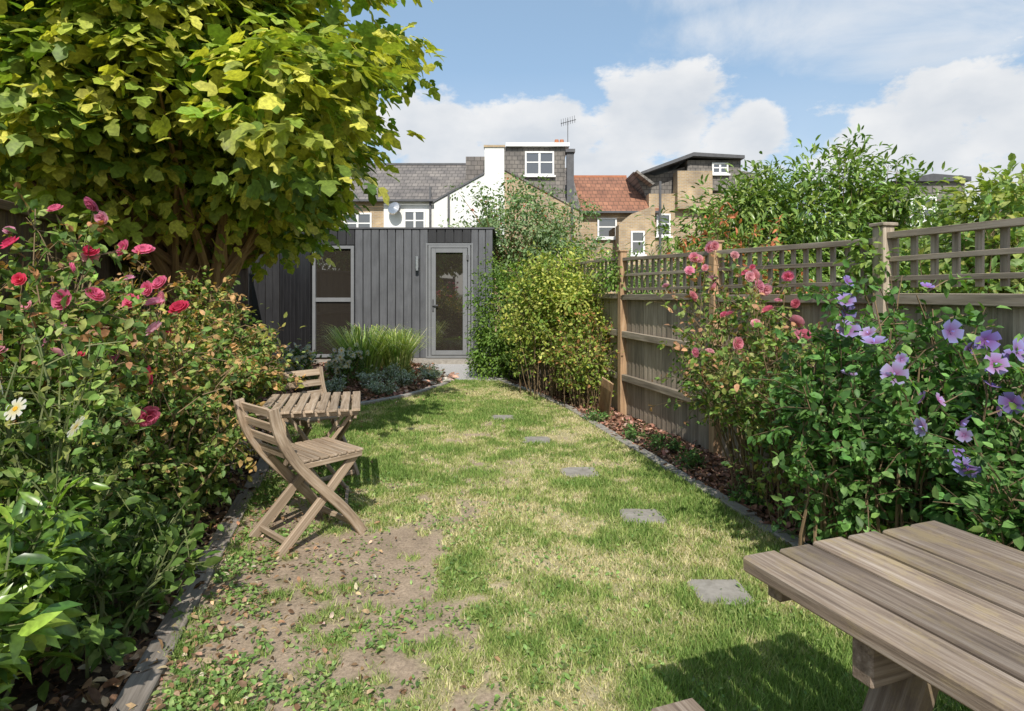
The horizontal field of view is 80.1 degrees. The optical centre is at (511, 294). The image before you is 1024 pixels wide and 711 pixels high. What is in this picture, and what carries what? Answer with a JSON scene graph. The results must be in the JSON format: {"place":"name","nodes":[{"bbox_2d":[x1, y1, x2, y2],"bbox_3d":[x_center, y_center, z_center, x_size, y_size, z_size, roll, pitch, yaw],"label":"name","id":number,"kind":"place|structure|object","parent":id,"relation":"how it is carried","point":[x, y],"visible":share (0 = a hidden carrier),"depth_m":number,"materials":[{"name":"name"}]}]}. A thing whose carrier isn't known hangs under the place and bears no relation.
{"place":"outdoors","nodes":[
{"label":"outdoors","id":0,"kind":"place"},
{"bbox_2d":[342,163,465,226],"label":"slate roof terraced house","id":1,"kind":"structure","parent":0,"point":[414,192],"depth_m":30.16,"materials":[{"name":"grey tile"}]},
{"bbox_2d":[0,358,873,710],"bbox_3d":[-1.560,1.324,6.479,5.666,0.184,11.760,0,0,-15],"label":"bed litter","id":2,"kind":"object","parent":0,"point":[714,480],"visible":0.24,"depth_m":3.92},
{"bbox_2d":[0,438,122,710],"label":"laurel shrub","id":3,"kind":"object","parent":2,"relation":"on","point":[27,572],"visible":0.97,"depth_m":1.76,"materials":[{"name":"green plant"}]},
{"bbox_2d":[0,242,145,422],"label":"ivy hedge","id":4,"kind":"object","parent":2,"relation":"on","point":[13,296],"visible":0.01,"depth_m":3.97,"materials":[{"name":"green plant"}]},
{"bbox_2d":[0,295,157,653],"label":"cosmos plant","id":5,"kind":"object","parent":2,"relation":"on","point":[78,422],"visible":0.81,"depth_m":2.31,"materials":[{"name":"green plant"}]},
{"bbox_2d":[0,176,195,541],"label":"rose bush","id":6,"kind":"object","parent":2,"relation":"on","point":[85,316],"visible":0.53,"depth_m":2.79,"materials":[{"name":"green plant"}]},
{"bbox_2d":[0,199,247,344],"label":"boundary fence","id":7,"kind":"object","parent":2,"relation":"on","point":[108,268],"visible":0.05,"depth_m":4.54,"materials":[{"name":"brown wood"}]},
{"bbox_2d":[25,486,224,701],"bbox_3d":[-1.516,1.095,2.344,0.588,0.620,0.989,0,0,9],"label":"broadleaf plant","id":8,"kind":"object","parent":2,"relation":"on","point":[145,561],"visible":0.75,"depth_m":2.33,"materials":[{"name":"green plant"}]},
{"bbox_2d":[29,318,265,531],"bbox_3d":[-2.045,0.755,3.289,1.247,1.268,1.416,0,0,0],"label":"rose bush","id":9,"kind":"object","parent":2,"relation":"on","point":[189,466],"visible":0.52,"depth_m":3.25,"materials":[{"name":"green plant"}]},
{"bbox_2d":[76,455,243,546],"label":"broadleaf plant","id":10,"kind":"object","parent":2,"relation":"on","point":[210,494],"visible":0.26,"depth_m":3.17,"materials":[{"name":"green plant"}]},
{"bbox_2d":[109,457,268,710],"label":"timber edging","id":11,"kind":"object","parent":2,"relation":"on","point":[138,690],"visible":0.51,"depth_m":2.42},
{"bbox_2d":[71,239,315,514],"bbox_3d":[-2.271,0.512,3.975,1.829,1.762,2.495,0,0,0],"label":"rose bush","id":12,"kind":"object","parent":2,"relation":"on","point":[256,375],"visible":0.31,"depth_m":4.10,"materials":[{"name":"green plant"}]},
{"bbox_2d":[145,260,293,437],"bbox_3d":[-2.759,0.534,5.435,1.507,1.693,1.540,0,0,0],"label":"rose bush","id":13,"kind":"object","parent":2,"relation":"on","point":[232,280],"visible":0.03,"depth_m":5.47,"materials":[{"name":"green plant"}]},
{"bbox_2d":[0,0,444,327],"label":"leaved tree","id":14,"kind":"object","parent":2,"relation":"on","point":[229,137],"visible":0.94,"depth_m":4.17,"materials":[{"name":"green plant"}]},
{"bbox_2d":[257,382,269,397],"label":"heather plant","id":15,"kind":"object","parent":2,"relation":"on","point":[267,393],"visible":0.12,"depth_m":7.82,"materials":[{"name":"green plant"}]},
{"bbox_2d":[275,342,322,381],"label":"white flower shrub","id":16,"kind":"object","parent":2,"relation":"on","point":[301,357],"visible":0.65,"depth_m":8.57,"materials":[{"name":"green plant"}]},
{"bbox_2d":[294,366,329,390],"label":"heather plant","id":17,"kind":"object","parent":2,"relation":"on","point":[313,378],"visible":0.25,"depth_m":8.39,"materials":[{"name":"green plant"}]},
{"bbox_2d":[325,375,346,393],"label":"silver foliage plant","id":18,"kind":"object","parent":2,"relation":"on","point":[336,385],"visible":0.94,"depth_m":8.16,"materials":[{"name":"green plant"}]},
{"bbox_2d":[324,343,378,387],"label":"white flower shrub","id":19,"kind":"object","parent":2,"relation":"on","point":[341,362],"visible":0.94,"depth_m":8.72,"materials":[{"name":"green plant"}]},
{"bbox_2d":[315,322,413,381],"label":"ornamental grass","id":20,"kind":"object","parent":2,"relation":"on","point":[375,357],"depth_m":9.36,"materials":[{"name":"green plant"}]},
{"bbox_2d":[285,379,451,424],"bbox_3d":[-1.600,1.325,7.602,0.299,0.086,3.539,0,0,25],"label":"stone edging","id":21,"kind":"object","parent":2,"relation":"on","point":[401,395],"visible":0.22,"depth_m":7.76,"materials":[{"name":"grey stone"}]},
{"bbox_2d":[355,367,387,388],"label":"silver foliage plant","id":22,"kind":"object","parent":2,"relation":"on","point":[362,377],"visible":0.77,"depth_m":8.53,"materials":[{"name":"green plant"}]},
{"bbox_2d":[364,378,398,395],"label":"silver foliage plant","id":23,"kind":"object","parent":2,"relation":"on","point":[377,387],"visible":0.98,"depth_m":8.06,"materials":[{"name":"green plant"}]},
{"bbox_2d":[280,227,496,363],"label":"garden studio","id":24,"kind":"structure","parent":2,"relation":"on","point":[417,278],"depth_m":11.74,"materials":[{"name":"wood"}]},
{"bbox_2d":[312,243,472,357],"bbox_3d":[-2.295,0.125,11.705,3.090,2.210,0.130,0,0,0],"label":"window and door","id":25,"kind":"structure","parent":24,"relation":"in","point":[333,288],"depth_m":11.72,"materials":[{"name":"grey glass"}]},
{"bbox_2d":[377,362,405,382],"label":"silver foliage plant","id":26,"kind":"object","parent":2,"relation":"on","point":[391,371],"visible":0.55,"depth_m":9.15,"materials":[{"name":"green plant"}]},
{"bbox_2d":[364,327,441,373],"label":"ornamental grass","id":27,"kind":"object","parent":2,"relation":"on","point":[400,353],"depth_m":9.79,"materials":[{"name":"green plant"}]},
{"bbox_2d":[389,369,416,386],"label":"silver foliage plant","id":28,"kind":"object","parent":2,"relation":"on","point":[398,378],"visible":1,"depth_m":8.73,"materials":[{"name":"green plant"}]},
{"bbox_2d":[392,361,414,377],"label":"heather plant","id":29,"kind":"object","parent":2,"relation":"on","point":[400,364],"visible":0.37,"depth_m":9.36,"materials":[{"name":"green plant"}]},
{"bbox_2d":[417,362,444,380],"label":"silver foliage plant","id":30,"kind":"object","parent":2,"relation":"on","point":[423,372],"visible":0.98,"depth_m":9.24,"materials":[{"name":"green plant"}]},
{"bbox_2d":[421,364,507,380],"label":"paved patio","id":31,"kind":"structure","parent":2,"relation":"on","point":[456,368],"depth_m":10.34,"materials":[{"name":"grey stone"}]},
{"bbox_2d":[493,415,513,419],"bbox_3d":[-0.103,1.337,6.549,0.274,0.027,0.240,0,0,0],"label":"stepping stone","id":32,"kind":"object","parent":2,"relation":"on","point":[500,416],"visible":0.47,"depth_m":6.58,"materials":[{"name":"grey stone"}]},
{"bbox_2d":[463,243,557,380],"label":"privet hedge","id":33,"kind":"object","parent":2,"relation":"on","point":[501,357],"visible":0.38,"depth_m":9.53,"materials":[{"name":"green plant"}]},
{"bbox_2d":[482,231,611,398],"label":"yellow green shrub","id":34,"kind":"object","parent":2,"relation":"on","point":[561,297],"visible":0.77,"depth_m":7.72,"materials":[{"name":"green plant"}]},
{"bbox_2d":[535,297,622,410],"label":"shrub","id":35,"kind":"object","parent":2,"relation":"on","point":[569,365],"visible":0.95,"depth_m":7.03,"materials":[{"name":"green plant"}]},
{"bbox_2d":[582,408,614,421],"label":"weed","id":36,"kind":"object","parent":2,"relation":"on","point":[595,415],"visible":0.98,"depth_m":6.33,"materials":[{"name":"green plant"}]},
{"bbox_2d":[598,377,613,419],"bbox_3d":[1.006,1.120,6.560,0.033,0.432,0.797,0,0,-4],"label":"wooden board","id":37,"kind":"object","parent":2,"relation":"on","point":[606,391],"visible":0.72,"depth_m":6.52,"materials":[{"name":"brown wood"}]},
{"bbox_2d":[615,419,649,441],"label":"weed","id":38,"kind":"object","parent":2,"relation":"on","point":[630,432],"visible":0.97,"depth_m":5.58,"materials":[{"name":"green plant"}]},
{"bbox_2d":[500,380,807,546],"bbox_3d":[1.383,1.335,3.656,0.353,0.070,11.592,0,0,-14],"label":"brick edging","id":39,"kind":"object","parent":2,"relation":"on","point":[736,506],"visible":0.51,"depth_m":4.34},
{"bbox_2d":[643,430,685,454],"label":"weed","id":40,"kind":"object","parent":2,"relation":"on","point":[658,441],"visible":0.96,"depth_m":5.16,"materials":[{"name":"green plant"}]},
{"bbox_2d":[671,448,706,470],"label":"weed","id":41,"kind":"object","parent":2,"relation":"on","point":[692,459],"visible":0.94,"depth_m":4.65,"materials":[{"name":"green plant"}]},
{"bbox_2d":[692,200,742,283],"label":"laurel shoots","id":42,"kind":"object","parent":2,"relation":"on","point":[703,215],"visible":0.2,"depth_m":8.35,"materials":[{"name":"green plant"}]},
{"bbox_2d":[655,202,829,294],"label":"photinia shrub","id":43,"kind":"object","parent":2,"relation":"on","point":[721,226],"visible":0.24,"depth_m":6.24,"materials":[{"name":"green plant"}]},
{"bbox_2d":[727,474,776,507],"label":"weed","id":44,"kind":"object","parent":2,"relation":"on","point":[753,499],"visible":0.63,"depth_m":3.86,"materials":[{"name":"green plant"}]},
{"bbox_2d":[646,241,870,507],"bbox_3d":[1.574,0.516,4.010,1.407,1.746,1.667,0,0,0],"label":"climbing rose","id":45,"kind":"object","parent":2,"relation":"on","point":[710,359],"visible":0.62,"depth_m":3.95,"materials":[{"name":"green plant"}]},
{"bbox_2d":[732,171,790,245],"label":"laurel shoots","id":46,"kind":"object","parent":2,"relation":"on","point":[758,196],"visible":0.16,"depth_m":8.30,"materials":[{"name":"green plant"}]},
{"bbox_2d":[508,217,1023,525],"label":"trellis fence","id":47,"kind":"object","parent":2,"relation":"on","point":[641,330],"visible":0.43,"depth_m":4.83,"materials":[{"name":"brown wood"}]},
{"bbox_2d":[590,222,919,301],"bbox_3d":[1.587,-0.232,5.296,0.565,0.568,4.195,0,0,-14],"label":"ivy on fence","id":48,"kind":"object","parent":47,"relation":"attached to","point":[867,265],"visible":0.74,"depth_m":3.52,"materials":[{"name":"green plant"}]},
{"bbox_2d":[709,306,862,528],"bbox_3d":[1.653,0.746,3.453,0.942,1.348,0.813,0,0,0],"label":"climbing rose","id":49,"kind":"object","parent":2,"relation":"on","point":[777,476],"visible":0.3,"depth_m":3.50,"materials":[{"name":"green plant"}]},
{"bbox_2d":[555,194,1023,293],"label":"neighbour hedge","id":50,"kind":"object","parent":2,"relation":"on","point":[994,263],"visible":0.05,"depth_m":6.80,"materials":[{"name":"green plant"}]},
{"bbox_2d":[773,516,830,545],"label":"weed","id":51,"kind":"object","parent":2,"relation":"on","point":[810,537],"visible":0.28,"depth_m":3.28,"materials":[{"name":"green plant"}]},
{"bbox_2d":[635,123,973,293],"bbox_3d":[3.990,-0.445,8.468,4.504,3.832,2.470,0,0,0],"label":"laurel hedge","id":52,"kind":"object","parent":2,"relation":"on","point":[784,191],"visible":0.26,"depth_m":8.03,"materials":[{"name":"green plant"}]},
{"bbox_2d":[742,259,1023,545],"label":"hibiscus shrub","id":53,"kind":"object","parent":2,"relation":"on","point":[896,386],"visible":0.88,"depth_m":2.69,"materials":[{"name":"green plant"}]},
{"bbox_2d":[896,227,983,292],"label":"variegated shoots","id":54,"kind":"object","parent":2,"relation":"on","point":[923,267],"visible":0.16,"depth_m":5.80,"materials":[{"name":"green plant"}]},
{"bbox_2d":[921,388,1023,551],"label":"hibiscus shrub","id":55,"kind":"object","parent":2,"relation":"on","point":[1003,506],"visible":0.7,"depth_m":2.21,"materials":[{"name":"green plant"}]},
{"bbox_2d":[939,194,1023,293],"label":"variegated shoots","id":56,"kind":"object","parent":2,"relation":"on","point":[993,239],"visible":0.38,"depth_m":5.55,"materials":[{"name":"green plant"}]},
{"bbox_2d":[433,139,582,262],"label":"white rendered house","id":57,"kind":"structure","parent":0,"point":[533,161],"depth_m":28.06,"materials":[{"name":"white paint"}]},
{"bbox_2d":[561,115,575,141],"bbox_3d":[2.775,-8.042,29.975,0.758,1.583,0.267,0,0,0],"label":"tv aerial","id":58,"kind":"object","parent":57,"relation":"attached to","point":[572,120],"visible":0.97,"depth_m":29.99,"materials":[{"name":"metal"}]},
{"bbox_2d":[133,379,972,710],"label":"lawn","id":59,"kind":"structure","parent":0,"point":[485,561],"depth_m":2.69,"materials":[{"name":"green plant"}]},
{"bbox_2d":[233,398,366,556],"bbox_3d":[-1.159,0.955,3.349,0.428,0.780,0.565,0,0,43],"label":"folding chair","id":60,"kind":"object","parent":59,"relation":"on","point":[303,458],"visible":1,"depth_m":3.30,"materials":[{"name":"brown wood"}]},
{"bbox_2d":[256,391,359,522],"bbox_3d":[-1.240,1.001,3.800,0.570,0.667,0.660,0,0,-14],"label":"bistro table","id":61,"kind":"object","parent":59,"relation":"on","point":[323,399],"visible":0.73,"depth_m":3.71,"materials":[{"name":"brown wood"}]},
{"bbox_2d":[269,366,359,485],"bbox_3d":[-1.452,0.955,4.449,0.565,0.780,0.428,0,0,42],"label":"folding chair","id":62,"kind":"object","parent":59,"relation":"on","point":[305,422],"visible":0.31,"depth_m":4.47,"materials":[{"name":"brown wood"}]},
{"bbox_2d":[523,436,550,442],"bbox_3d":[0.228,1.337,5.542,0.266,0.027,0.240,0,0,0],"label":"stepping stone","id":63,"kind":"object","parent":59,"relation":"on","point":[544,439],"visible":0.58,"depth_m":5.54,"materials":[{"name":"grey stone"}]},
{"bbox_2d":[561,467,597,476],"bbox_3d":[0.503,1.337,4.540,0.277,0.027,0.250,0,0,0],"label":"stepping stone","id":64,"kind":"object","parent":59,"relation":"on","point":[575,471],"visible":0.58,"depth_m":4.54,"materials":[{"name":"grey stone"}]},
{"bbox_2d":[620,509,665,523],"bbox_3d":[0.781,1.337,3.640,0.264,0.027,0.238,0,0,0],"label":"stepping stone","id":65,"kind":"object","parent":59,"relation":"on","point":[646,513],"visible":0.67,"depth_m":3.64,"materials":[{"name":"grey stone"}]},
{"bbox_2d":[687,579,752,606],"bbox_3d":[0.929,1.337,2.716,0.256,0.027,0.226,0,0,0],"label":"stepping stone","id":66,"kind":"object","parent":59,"relation":"on","point":[709,589],"visible":0.65,"depth_m":2.72,"materials":[{"name":"grey stone"}]},
{"bbox_2d":[651,520,1023,710],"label":"picnic table","id":67,"kind":"object","parent":59,"relation":"on","point":[922,614],"visible":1,"depth_m":1.19,"materials":[{"name":"brown wood"}]},
{"bbox_2d":[574,175,660,266],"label":"red tile roof house","id":68,"kind":"structure","parent":0,"point":[620,200],"depth_m":30.00,"materials":[{"name":"tile"}]},
{"bbox_2d":[316,0,1023,237],"label":"sky","id":69,"kind":"structure","parent":0,"point":[646,84],"materials":[{"name":"blue"}]},
{"bbox_2d":[626,152,761,266],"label":"dormer brick house","id":70,"kind":"structure","parent":0,"point":[682,173],"depth_m":30.00,"materials":[{"name":"brick"}]},
{"bbox_2d":[831,173,970,291],"bbox_3d":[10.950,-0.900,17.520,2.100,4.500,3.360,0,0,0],"label":"grey slate house","id":71,"kind":"structure","parent":0,"point":[936,178],"depth_m":16.00,"materials":[{"name":"yellow brick"}]},
{"label":"ground","id":72,"kind":"structure","parent":0,"visible":0},
{"bbox_2d":[248,253,279,357],"bbox_3d":[-5.840,0.175,12.950,2.121,2.350,0.100,0,0,0],"label":"black side fence","id":73,"kind":"object","parent":72,"relation":"on","point":[263,295],"visible":0.09,"depth_m":12.90,"materials":[{"name":"black wood"}]},
{"bbox_2d":[490,206,512,331],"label":"apple tree shoots","id":74,"kind":"object","parent":72,"relation":"on","point":[499,247],"visible":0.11,"depth_m":13.98,"materials":[{"name":"green plant"}]},
{"bbox_2d":[510,171,532,269],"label":"apple tree shoots","id":75,"kind":"object","parent":72,"relation":"on","point":[519,214],"visible":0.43,"depth_m":13.75,"materials":[{"name":"green plant"}]},
{"bbox_2d":[439,171,614,297],"bbox_3d":[0.354,-0.672,13.986,4.248,4.264,3.180,0,0,0],"label":"apple tree","id":76,"kind":"object","parent":72,"relation":"on","point":[553,234],"visible":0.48,"depth_m":13.65,"materials":[{"name":"green plant"}]},
{"bbox_2d":[526,207,551,266],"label":"apple tree shoots","id":77,"kind":"object","parent":72,"relation":"on","point":[544,222],"visible":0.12,"depth_m":14.00,"materials":[{"name":"green plant"}]},
{"bbox_2d":[495,267,682,330],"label":"garden wall","id":78,"kind":"structure","parent":72,"relation":"on","point":[608,286],"depth_m":19.00,"materials":[{"name":"yellow brick"}]},
{"bbox_2d":[789,173,832,275],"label":"laurel shoots","id":79,"kind":"object","parent":72,"relation":"on","point":[815,231],"visible":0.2,"depth_m":8.26,"materials":[{"name":"green plant"}]},
{"bbox_2d":[821,138,877,272],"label":"laurel shoots","id":80,"kind":"object","parent":72,"relation":"on","point":[844,158],"visible":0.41,"depth_m":8.11,"materials":[{"name":"green plant"}]},
{"bbox_2d":[858,154,918,275],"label":"laurel shoots","id":81,"kind":"object","parent":72,"relation":"on","point":[902,172],"visible":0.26,"depth_m":8.08,"materials":[{"name":"green plant"}]},
{"bbox_2d":[872,153,1023,293],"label":"variegated shrub","id":82,"kind":"object","parent":72,"relation":"on","point":[964,210],"visible":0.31,"depth_m":5.94,"materials":[{"name":"green plant"}]},
{"bbox_2d":[985,171,1023,291],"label":"variegated shoots","id":83,"kind":"object","parent":72,"relation":"on","point":[1015,240],"visible":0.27,"depth_m":5.45,"materials":[{"name":"green plant"}]}
]}

